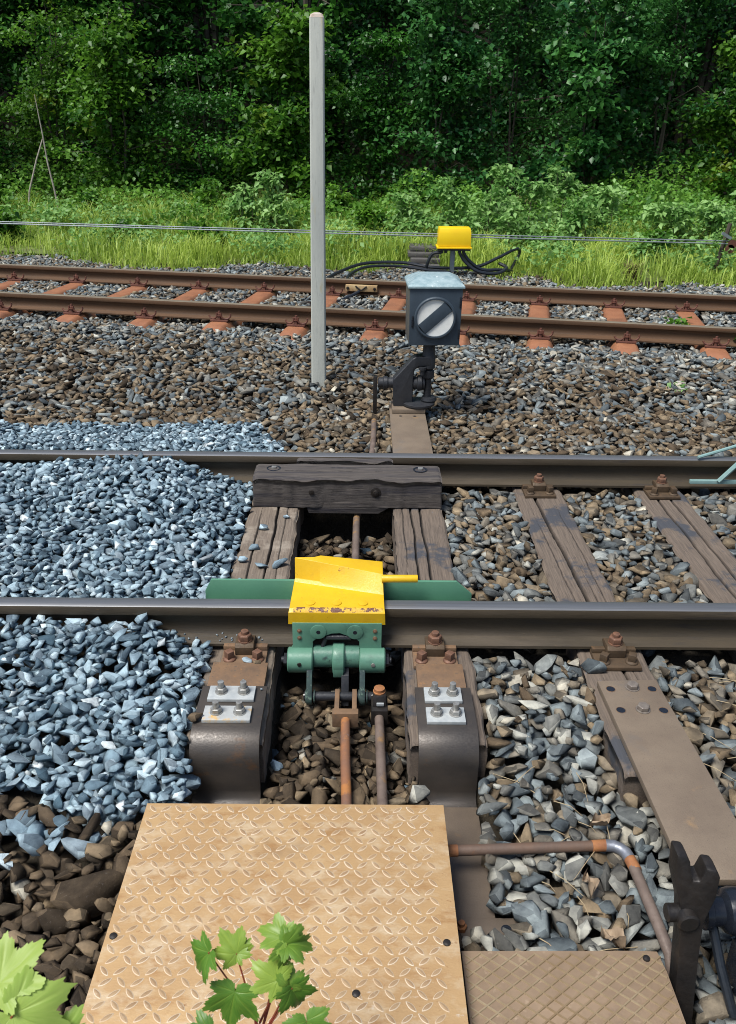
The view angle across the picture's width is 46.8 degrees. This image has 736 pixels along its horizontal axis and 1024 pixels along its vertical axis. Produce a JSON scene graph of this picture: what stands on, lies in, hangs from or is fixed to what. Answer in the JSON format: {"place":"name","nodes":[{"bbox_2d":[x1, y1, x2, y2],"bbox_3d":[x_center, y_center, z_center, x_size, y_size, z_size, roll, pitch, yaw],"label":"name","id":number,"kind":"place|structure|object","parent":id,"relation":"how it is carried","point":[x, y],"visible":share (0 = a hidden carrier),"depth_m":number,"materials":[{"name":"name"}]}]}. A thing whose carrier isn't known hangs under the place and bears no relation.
{"place":"outdoors","nodes":[
{"label":"outdoors","id":0,"kind":"place"},
{"bbox_2d":[0,0,735,1023],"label":"ground","id":1,"kind":"structure","parent":0,"point":[376,526],"depth_m":3.37,"materials":[{"name":"gravel"}]},
{"bbox_2d":[191,912,331,1023],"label":"maple seedling","id":2,"kind":"object","parent":1,"relation":"on","point":[280,978],"visible":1,"depth_m":1.43,"materials":[{"name":"green plant"}]},
{"bbox_2d":[0,181,735,291],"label":"grass verge","id":3,"kind":"object","parent":1,"relation":"on","point":[260,194],"depth_m":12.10,"materials":[{"name":"plant"}]},
{"bbox_2d":[0,148,32,194],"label":"shrub","id":4,"kind":"object","parent":3,"relation":"on","point":[4,162],"visible":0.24,"depth_m":15.95,"materials":[{"name":"green plant"}]},
{"bbox_2d":[0,206,35,243],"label":"leafy weed","id":5,"kind":"object","parent":3,"relation":"on","point":[5,216],"visible":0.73,"depth_m":12.55,"materials":[{"name":"green plant"}]},
{"bbox_2d":[34,95,58,206],"bbox_3d":[-5.481,-6.084,14.558,0.206,1.902,0.036,12,27,22],"label":"bare stick","id":6,"kind":"object","parent":3,"relation":"on","point":[46,155],"visible":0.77,"depth_m":14.57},
{"bbox_2d":[0,0,132,202],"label":"shrub","id":7,"kind":"object","parent":3,"relation":"on","point":[30,135],"visible":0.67,"depth_m":15.79,"materials":[{"name":"green plant"}]},
{"bbox_2d":[0,0,133,186],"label":"tree","id":8,"kind":"object","parent":3,"relation":"on","point":[12,7],"visible":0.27,"depth_m":18.32,"materials":[{"name":"green plant"}]},
{"bbox_2d":[71,186,109,211],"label":"leafy weed","id":9,"kind":"object","parent":3,"relation":"on","point":[93,191],"visible":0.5,"depth_m":14.27,"materials":[{"name":"green plant"}]},
{"bbox_2d":[0,0,229,170],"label":"tree","id":10,"kind":"object","parent":3,"relation":"on","point":[145,38],"visible":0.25,"depth_m":17.39,"materials":[{"name":"green plant"}]},
{"bbox_2d":[98,216,148,245],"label":"leafy weed","id":11,"kind":"object","parent":3,"relation":"on","point":[121,221],"visible":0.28,"depth_m":12.34,"materials":[{"name":"green plant"}]},
{"bbox_2d":[43,0,205,205],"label":"shrub","id":12,"kind":"object","parent":3,"relation":"on","point":[105,90],"visible":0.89,"depth_m":14.88,"materials":[{"name":"green plant"}]},
{"bbox_2d":[171,217,234,246],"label":"leafy weed","id":13,"kind":"object","parent":3,"relation":"on","point":[199,223],"visible":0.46,"depth_m":11.99,"materials":[{"name":"green plant"}]},
{"bbox_2d":[124,47,289,199],"bbox_3d":[-2.934,-7.037,15.714,3.384,2.771,2.235,1,25,-1],"label":"shrub","id":14,"kind":"object","parent":3,"relation":"on","point":[200,166],"visible":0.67,"depth_m":15.55,"materials":[{"name":"green plant"}]},
{"bbox_2d":[189,175,230,215],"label":"leafy weed","id":15,"kind":"object","parent":3,"relation":"on","point":[208,189],"visible":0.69,"depth_m":14.02,"materials":[{"name":"green plant"}]},
{"bbox_2d":[128,0,300,189],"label":"tree","id":16,"kind":"object","parent":3,"relation":"on","point":[213,45],"visible":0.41,"depth_m":18.00,"materials":[{"name":"green plant"}]},
{"bbox_2d":[221,182,279,227],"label":"leafy weed","id":17,"kind":"object","parent":3,"relation":"on","point":[241,194],"visible":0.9,"depth_m":13.26,"materials":[{"name":"green plant"}]},
{"bbox_2d":[249,167,298,230],"bbox_3d":[-1.452,-4.725,13.117,0.775,1.134,0.794,1,25,-1],"label":"leafy weed","id":18,"kind":"object","parent":3,"relation":"on","point":[272,197],"visible":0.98,"depth_m":12.99,"materials":[{"name":"green plant"}]},
{"bbox_2d":[175,0,379,190],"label":"tree","id":19,"kind":"object","parent":3,"relation":"on","point":[237,20],"visible":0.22,"depth_m":16.89,"materials":[{"name":"green plant"}]},
{"bbox_2d":[211,0,347,199],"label":"shrub","id":20,"kind":"object","parent":3,"relation":"on","point":[273,139],"visible":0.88,"depth_m":14.77,"materials":[{"name":"green plant"}]},
{"bbox_2d":[325,182,358,220],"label":"leafy weed","id":21,"kind":"object","parent":3,"relation":"on","point":[335,197],"visible":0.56,"depth_m":13.40,"materials":[{"name":"green plant"}]},
{"bbox_2d":[0,140,735,253],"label":"undergrowth","id":22,"kind":"object","parent":3,"relation":"on","point":[636,195],"visible":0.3,"depth_m":14.61,"materials":[{"name":"green plant"}]},
{"bbox_2d":[0,192,735,279],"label":"verge weeds","id":23,"kind":"object","parent":3,"relation":"on","point":[533,231],"visible":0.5,"depth_m":11.96,"materials":[{"name":"green plant"}]},
{"bbox_2d":[341,197,404,244],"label":"leafy weed","id":24,"kind":"object","parent":3,"relation":"on","point":[369,214],"visible":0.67,"depth_m":12.15,"materials":[{"name":"green plant"}]},
{"bbox_2d":[325,22,459,205],"bbox_3d":[0.243,-7.087,15.534,2.783,3.209,2.329,1,25,-1],"label":"shrub","id":25,"kind":"object","parent":3,"relation":"on","point":[370,114],"visible":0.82,"depth_m":15.26,"materials":[{"name":"green plant"}]},
{"bbox_2d":[373,187,436,234],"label":"leafy weed","id":26,"kind":"object","parent":3,"relation":"on","point":[403,199],"visible":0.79,"depth_m":12.78,"materials":[{"name":"green plant"}]},
{"bbox_2d":[324,0,489,186],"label":"tree","id":27,"kind":"object","parent":3,"relation":"on","point":[389,11],"visible":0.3,"depth_m":17.38,"materials":[{"name":"green plant"}]},
{"bbox_2d":[354,0,517,206],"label":"shrub","id":28,"kind":"object","parent":3,"relation":"on","point":[440,61],"visible":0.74,"depth_m":14.60,"materials":[{"name":"green plant"}]},
{"bbox_2d":[426,173,478,233],"bbox_3d":[1.234,-4.465,12.698,0.832,1.123,0.723,-19,31,-36],"label":"leafy weed","id":29,"kind":"object","parent":3,"relation":"on","point":[450,196],"visible":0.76,"depth_m":12.55,"materials":[{"name":"green plant"}]},
{"bbox_2d":[455,179,527,243],"bbox_3d":[1.796,-4.266,12.342,1.101,1.056,0.711,1,25,-1],"label":"leafy weed","id":30,"kind":"object","parent":3,"relation":"on","point":[487,203],"visible":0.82,"depth_m":12.26,"materials":[{"name":"green plant"}]},
{"bbox_2d":[481,163,525,225],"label":"leafy weed","id":31,"kind":"object","parent":3,"relation":"on","point":[503,170],"visible":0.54,"depth_m":13.16,"materials":[{"name":"green plant"}]},
{"bbox_2d":[436,0,583,213],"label":"shrub","id":32,"kind":"object","parent":3,"relation":"on","point":[504,6],"visible":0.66,"depth_m":15.17,"materials":[{"name":"green plant"}]},
{"bbox_2d":[500,177,560,239],"bbox_3d":[2.396,-4.388,12.548,0.876,1.060,0.721,1,25,-1],"label":"leafy weed","id":33,"kind":"object","parent":3,"relation":"on","point":[532,192],"visible":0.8,"depth_m":12.43,"materials":[{"name":"green plant"}]},
{"bbox_2d":[534,165,587,223],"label":"leafy weed","id":34,"kind":"object","parent":3,"relation":"on","point":[567,185],"visible":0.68,"depth_m":13.45,"materials":[{"name":"green plant"}]},
{"bbox_2d":[548,195,612,246],"bbox_3d":[2.976,-4.109,12.234,0.931,0.883,0.862,-13,28,-27],"label":"leafy weed","id":35,"kind":"object","parent":3,"relation":"on","point":[577,207],"visible":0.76,"depth_m":12.03,"materials":[{"name":"green plant"}]},
{"bbox_2d":[505,0,684,215],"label":"shrub","id":36,"kind":"object","parent":3,"relation":"on","point":[594,142],"visible":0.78,"depth_m":14.38,"materials":[{"name":"green plant"}]},
{"bbox_2d":[500,0,701,183],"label":"tree","id":37,"kind":"object","parent":3,"relation":"on","point":[637,75],"visible":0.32,"depth_m":17.44,"materials":[{"name":"green plant"}]},
{"bbox_2d":[564,178,642,241],"bbox_3d":[3.428,-4.341,12.503,1.274,1.048,0.821,1,25,-1],"label":"leafy weed","id":38,"kind":"object","parent":3,"relation":"on","point":[602,192],"visible":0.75,"depth_m":12.35,"materials":[{"name":"green plant"}]},
{"bbox_2d":[620,260,648,279],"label":"dry grass tuft","id":39,"kind":"object","parent":3,"relation":"on","point":[635,270],"visible":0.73,"depth_m":10.46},
{"bbox_2d":[621,228,678,262],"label":"leafy weed","id":40,"kind":"object","parent":3,"relation":"on","point":[660,232],"visible":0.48,"depth_m":11.31,"materials":[{"name":"green plant"}]},
{"bbox_2d":[592,0,735,214],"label":"shrub","id":41,"kind":"object","parent":3,"relation":"on","point":[673,41],"visible":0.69,"depth_m":14.68,"materials":[{"name":"green plant"}]},
{"bbox_2d":[640,201,701,248],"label":"leafy weed","id":42,"kind":"object","parent":3,"relation":"on","point":[671,209],"visible":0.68,"depth_m":11.88,"materials":[{"name":"green plant"}]},
{"bbox_2d":[662,30,735,205],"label":"shrub","id":43,"kind":"object","parent":3,"relation":"on","point":[715,170],"visible":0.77,"depth_m":14.91,"materials":[{"name":"green plant"}]},
{"bbox_2d":[680,196,735,251],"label":"leafy weed","id":44,"kind":"object","parent":3,"relation":"on","point":[711,212],"visible":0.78,"depth_m":11.72,"materials":[{"name":"green plant"}]},
{"bbox_2d":[712,223,735,273],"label":"pulley post","id":45,"kind":"object","parent":3,"relation":"on","point":[731,243],"visible":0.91,"depth_m":10.66,"materials":[{"name":"brown"}]},
{"bbox_2d":[0,223,727,243],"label":"signal wire","id":46,"kind":"object","parent":45,"relation":"attached to","point":[356,233],"visible":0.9,"depth_m":10.58,"materials":[{"name":"metal"}]},
{"bbox_2d":[0,221,729,241],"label":"signal wire","id":47,"kind":"object","parent":45,"relation":"attached to","point":[359,231],"visible":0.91,"depth_m":10.59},
{"bbox_2d":[0,404,735,1023],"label":"ballast bed","id":48,"kind":"object","parent":1,"relation":"on","point":[570,746],"visible":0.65,"depth_m":2.87,"materials":[{"name":"gravel"}]},
{"bbox_2d":[0,853,12,869],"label":"loose stone","id":49,"kind":"object","parent":48,"relation":"on","point":[7,865],"visible":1,"depth_m":2.31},
{"bbox_2d":[0,931,84,1023],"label":"maple seedling","id":50,"kind":"object","parent":48,"relation":"on","point":[29,994],"visible":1,"depth_m":1.15,"materials":[{"name":"green plant"}]},
{"bbox_2d":[50,869,123,918],"bbox_3d":[-0.733,1.010,2.248,0.199,0.114,0.103,-7,26,-16],"label":"loose stone","id":51,"kind":"object","parent":48,"relation":"on","point":[85,891],"visible":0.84,"depth_m":2.23,"materials":[{"name":"stone"}]},
{"bbox_2d":[0,419,408,862],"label":"fresh ballast bed","id":52,"kind":"object","parent":48,"relation":"on","point":[104,755],"visible":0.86,"depth_m":3.37,"materials":[{"name":"gravel"}]},
{"bbox_2d":[189,662,267,803],"bbox_3d":[-0.449,0.871,2.507,0.218,0.302,1.202,1,25,-1],"label":"bent steel bracket","id":53,"kind":"object","parent":48,"relation":"on","point":[224,745],"visible":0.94,"depth_m":2.70,"materials":[{"name":"metal"}]},
{"bbox_2d":[184,501,303,781],"bbox_3d":[-0.465,0.210,3.842,0.264,0.267,2.548,1,25,-1],"label":"wooden sleeper","id":54,"kind":"object","parent":48,"relation":"on","point":[278,538],"visible":0.36,"depth_m":3.69,"materials":[{"name":"brown wood"}]},
{"bbox_2d":[252,457,441,513],"bbox_3d":[-0.103,-0.136,4.331,0.944,0.216,0.251,1,25,-1],"label":"crosswise timber","id":55,"kind":"object","parent":54,"relation":"on","point":[345,485],"visible":1,"depth_m":4.24,"materials":[{"name":"brown wood"}]},
{"bbox_2d":[80,803,467,1023],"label":"tread plate cover","id":56,"kind":"object","parent":48,"relation":"on","point":[363,895],"visible":0.97,"depth_m":2.12,"materials":[{"name":"metal"}]},
{"bbox_2d":[350,418,376,668],"bbox_3d":[-0.032,0.000,4.298,0.084,0.155,2.464,2,25,2],"label":"operating rod","id":57,"kind":"object","parent":48,"relation":"on","point":[356,536],"visible":0.29,"depth_m":4.22,"materials":[{"name":"brown metal"}]},
{"bbox_2d":[371,685,387,804],"bbox_3d":[0.043,0.917,2.488,0.058,0.120,1.225,1,25,-1],"label":"pull rod","id":58,"kind":"object","parent":48,"relation":"on","point":[379,710],"visible":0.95,"depth_m":2.88,"materials":[{"name":"brown metal"}]},
{"bbox_2d":[368,272,464,423],"bbox_3d":[0.296,-1.038,5.411,0.577,0.920,0.476,1,25,-1],"label":"signal lamp","id":59,"kind":"object","parent":48,"relation":"on","point":[433,307],"visible":0.99,"depth_m":5.27,"materials":[{"name":"grey metal"}]},
{"bbox_2d":[391,508,487,783],"bbox_3d":[0.252,0.217,3.847,0.265,0.267,2.549,1,25,-1],"label":"wooden sleeper","id":60,"kind":"object","parent":48,"relation":"on","point":[421,548],"visible":0.43,"depth_m":3.62,"materials":[{"name":"brown wood"}]},
{"bbox_2d":[389,403,432,453],"bbox_3d":[0.255,-0.464,5.147,0.228,0.030,1.170,1,25,-1],"label":"flat steel bar","id":61,"kind":"object","parent":60,"relation":"on","point":[409,432],"visible":0.58,"depth_m":5.13,"materials":[{"name":"metal"}]},
{"bbox_2d":[415,664,525,950],"bbox_3d":[0.287,0.852,2.612,0.257,0.338,1.002,1,25,-1],"label":"bent steel bracket","id":62,"kind":"object","parent":48,"relation":"on","point":[448,756],"visible":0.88,"depth_m":2.67,"materials":[{"name":"metal"}]},
{"bbox_2d":[448,839,671,975],"bbox_3d":[0.398,1.109,2.306,0.757,0.197,0.409,1,25,-1],"label":"conduit pipe","id":63,"kind":"object","parent":48,"relation":"on","point":[624,852],"visible":0.8,"depth_m":2.41,"materials":[{"name":"grey metal"}]},
{"bbox_2d":[461,951,685,1023],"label":"grid plate cover","id":64,"kind":"object","parent":48,"relation":"on","point":[568,987],"visible":0.99,"depth_m":1.99,"materials":[{"name":"metal"}]},
{"bbox_2d":[506,454,665,807],"bbox_3d":[0.894,0.251,3.793,0.265,0.267,2.682,1,25,-1],"label":"wooden sleeper","id":65,"kind":"object","parent":48,"relation":"on","point":[570,569],"visible":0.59,"depth_m":3.61,"materials":[{"name":"brown wood"}]},
{"bbox_2d":[0,597,735,649],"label":"running rail","id":66,"kind":"object","parent":65,"relation":"on","point":[579,625],"visible":0.81,"depth_m":3.13,"materials":[{"name":"metal"}]},
{"bbox_2d":[205,556,471,705],"bbox_3d":[-0.112,0.433,3.150,1.010,0.450,0.389,1,25,-1],"label":"derailer","id":67,"kind":"object","parent":66,"relation":"attached to","point":[328,596],"visible":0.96,"depth_m":3.09,"materials":[{"name":"yellow paint"}]},
{"bbox_2d":[332,689,357,803],"bbox_3d":[-0.074,0.931,2.526,0.096,0.060,1.282,1,25,-1],"label":"pull rod","id":68,"kind":"object","parent":67,"relation":"attached to","point":[345,720],"visible":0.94,"depth_m":2.88,"materials":[{"name":"metal"}]},
{"bbox_2d":[0,449,735,488],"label":"running rail","id":69,"kind":"object","parent":65,"relation":"on","point":[593,471],"visible":0.68,"depth_m":4.49,"materials":[{"name":"metal"}]},
{"bbox_2d":[689,444,735,483],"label":"rail clamp tool","id":70,"kind":"object","parent":69,"relation":"attached to","point":[726,474],"visible":1,"depth_m":4.45,"materials":[{"name":"teal paint"}]},
{"bbox_2d":[580,658,606,673],"bbox_3d":[0.802,0.547,3.037,0.068,0.052,0.074,-9,27,-19],"label":"loose stone","id":71,"kind":"object","parent":65,"relation":"on","point":[590,666],"visible":1,"depth_m":3.02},
{"bbox_2d":[597,680,735,885],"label":"flat steel plate","id":72,"kind":"object","parent":65,"relation":"on","point":[693,814],"visible":0.98,"depth_m":2.52,"materials":[{"name":"brown metal"}]},
{"bbox_2d":[582,869,599,897],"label":"dead leaf","id":73,"kind":"object","parent":48,"relation":"on","point":[593,883],"visible":1,"depth_m":2.30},
{"bbox_2d":[589,812,610,825],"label":"dead leaf","id":74,"kind":"object","parent":48,"relation":"on","point":[601,820],"visible":1,"depth_m":2.48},
{"bbox_2d":[600,925,625,949],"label":"dead leaf","id":75,"kind":"object","parent":48,"relation":"on","point":[616,936],"visible":1,"depth_m":2.17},
{"bbox_2d":[493,677,735,950],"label":"dry grass stalks","id":76,"kind":"object","parent":48,"relation":"on","point":[606,825],"visible":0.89,"depth_m":2.49,"materials":[{"name":"plant"}]},
{"bbox_2d":[621,455,735,662],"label":"wooden sleeper","id":77,"kind":"object","parent":48,"relation":"on","point":[693,539],"visible":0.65,"depth_m":4.00,"materials":[{"name":"brown wood"}]},
{"bbox_2d":[663,840,719,1023],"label":"forked lever","id":78,"kind":"object","parent":48,"relation":"on","point":[695,886],"visible":0.99,"depth_m":1.98,"materials":[{"name":"brown metal"}]},
{"bbox_2d":[702,886,735,1018],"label":"point machine","id":79,"kind":"object","parent":48,"relation":"on","point":[722,913],"visible":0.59,"depth_m":2.06,"materials":[{"name":"black paint"}]},
{"bbox_2d":[0,253,735,421],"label":"ballast bed","id":80,"kind":"object","parent":1,"relation":"on","point":[612,380],"visible":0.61,"depth_m":6.62,"materials":[{"name":"gravel"}]},
{"bbox_2d":[0,272,47,289],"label":"steel sleeper","id":81,"kind":"object","parent":80,"relation":"on","point":[13,278],"visible":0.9,"depth_m":9.63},
{"bbox_2d":[0,274,103,318],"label":"steel sleeper","id":82,"kind":"object","parent":80,"relation":"on","point":[74,284],"visible":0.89,"depth_m":9.09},
{"bbox_2d":[49,277,156,330],"bbox_3d":[-2.678,-2.165,8.849,0.380,0.308,2.510,5,25,9],"label":"steel sleeper","id":83,"kind":"object","parent":80,"relation":"on","point":[72,314],"visible":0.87,"depth_m":8.21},
{"bbox_2d":[127,280,217,328],"bbox_3d":[-1.969,-2.103,8.741,0.380,0.308,2.510,5,25,8],"label":"steel sleeper","id":84,"kind":"object","parent":80,"relation":"on","point":[145,319],"visible":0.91,"depth_m":8.17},
{"bbox_2d":[200,282,283,332],"bbox_3d":[-1.242,-2.047,8.627,0.380,0.308,2.510,5,25,9],"label":"steel sleeper","id":85,"kind":"object","parent":80,"relation":"on","point":[220,322],"visible":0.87,"depth_m":8.19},
{"bbox_2d":[276,286,348,340],"bbox_3d":[-0.511,-1.978,8.518,0.380,0.308,2.510,5,26,9],"label":"steel sleeper","id":86,"kind":"object","parent":80,"relation":"on","point":[295,327],"visible":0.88,"depth_m":7.76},
{"bbox_2d":[0,291,735,346],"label":"rusty rail","id":87,"kind":"object","parent":86,"relation":"on","point":[576,329],"visible":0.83,"depth_m":7.73,"materials":[{"name":"metal"}]},
{"bbox_2d":[0,264,735,311],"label":"rusty rail","id":88,"kind":"object","parent":86,"relation":"on","point":[641,299],"visible":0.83,"depth_m":9.10,"materials":[{"name":"metal"}]},
{"bbox_2d":[336,284,377,302],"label":"cream clamp block","id":89,"kind":"structure","parent":88,"relation":"attached to","point":[358,289],"depth_m":9.04,"materials":[{"name":"paint"}]},
{"bbox_2d":[309,12,325,387],"bbox_3d":[-0.339,-1.843,5.740,0.112,2.643,0.103,1,25,-1],"label":"white post","id":90,"kind":"object","parent":80,"relation":"on","point":[317,185],"visible":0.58,"depth_m":5.58,"materials":[{"name":"metal"}]},
{"bbox_2d":[359,289,405,340],"bbox_3d":[0.201,-1.920,8.407,0.380,0.308,2.510,5,25,9],"label":"steel sleeper","id":91,"kind":"object","parent":80,"relation":"on","point":[393,303],"visible":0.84,"depth_m":7.73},
{"bbox_2d":[346,264,450,278],"bbox_3d":[0.266,-2.955,10.443,1.543,0.108,0.499,-15,29,-30],"label":"black cable","id":92,"kind":"object","parent":80,"relation":"on","point":[388,265],"visible":0.82,"depth_m":10.62,"materials":[{"name":"black rubber"}]},
{"bbox_2d":[326,247,520,277],"bbox_3d":[0.635,-3.142,10.644,2.680,0.290,0.592,-8,27,-18],"label":"black cable","id":93,"kind":"object","parent":80,"relation":"on","point":[429,266],"visible":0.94,"depth_m":10.70,"materials":[{"name":"black rubber"}]},
{"bbox_2d":[408,260,439,267],"bbox_3d":[0.731,-3.263,11.232,0.400,0.050,0.400,1,25,-1],"label":"weathered board","id":94,"kind":"object","parent":80,"relation":"on","point":[433,264],"visible":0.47,"depth_m":11.11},
{"bbox_2d":[410,257,439,262],"bbox_3d":[0.754,-3.373,11.335,0.385,0.050,0.400,1,25,-1],"label":"weathered board","id":95,"kind":"object","parent":94,"relation":"on","point":[419,259],"visible":0.57,"depth_m":11.16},
{"bbox_2d":[407,249,440,256],"bbox_3d":[0.747,-3.483,11.438,0.430,0.050,0.400,1,25,-1],"label":"weathered board","id":96,"kind":"object","parent":95,"relation":"on","point":[418,254],"visible":0.47,"depth_m":11.26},
{"bbox_2d":[409,243,437,250],"bbox_3d":[0.769,-3.593,11.541,0.415,0.050,0.400,1,25,-1],"label":"weathered board","id":97,"kind":"object","parent":96,"relation":"on","point":[430,247],"visible":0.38,"depth_m":11.37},
{"bbox_2d":[435,226,471,272],"bbox_3d":[1.061,-3.199,10.622,0.430,0.680,0.300,1,25,-1],"label":"junction box","id":98,"kind":"object","parent":80,"relation":"on","point":[452,239],"visible":0.92,"depth_m":10.43,"materials":[{"name":"yellow paint"}]},
{"bbox_2d":[458,252,507,274],"bbox_3d":[1.447,-3.099,10.598,0.647,0.275,0.206,-7,26,-17],"label":"black cable","id":99,"kind":"object","parent":98,"relation":"attached to","point":[471,267],"visible":1,"depth_m":10.57,"materials":[{"name":"black rubber"}]},
{"bbox_2d":[441,291,479,348],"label":"steel sleeper","id":100,"kind":"object","parent":80,"relation":"on","point":[469,305],"visible":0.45,"depth_m":8.53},
{"bbox_2d":[525,295,553,359],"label":"steel sleeper","id":101,"kind":"object","parent":80,"relation":"on","point":[538,309],"visible":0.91,"depth_m":7.70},
{"bbox_2d":[598,298,639,354],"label":"steel sleeper","id":102,"kind":"object","parent":80,"relation":"on","point":[612,311],"visible":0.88,"depth_m":7.53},
{"bbox_2d":[669,301,734,367],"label":"steel sleeper","id":103,"kind":"object","parent":80,"relation":"on","point":[715,350],"visible":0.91,"depth_m":7.26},
{"bbox_2d":[0,0,735,186],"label":"distant wood foliage","id":104,"kind":"object","parent":1,"relation":"on","point":[471,23],"visible":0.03,"depth_m":21.41,"materials":[{"name":"green plant"}]},
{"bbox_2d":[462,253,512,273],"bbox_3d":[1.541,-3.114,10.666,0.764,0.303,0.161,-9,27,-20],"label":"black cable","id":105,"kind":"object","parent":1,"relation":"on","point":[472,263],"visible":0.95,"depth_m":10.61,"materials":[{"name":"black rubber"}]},
{"bbox_2d":[409,0,589,192],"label":"tree","id":106,"kind":"object","parent":1,"relation":"on","point":[496,82],"visible":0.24,"depth_m":17.90,"materials":[{"name":"green plant"}]},
{"bbox_2d":[594,0,735,197],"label":"tree","id":107,"kind":"object","parent":1,"relation":"on","point":[704,74],"visible":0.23,"depth_m":17.98,"materials":[{"name":"green plant"}]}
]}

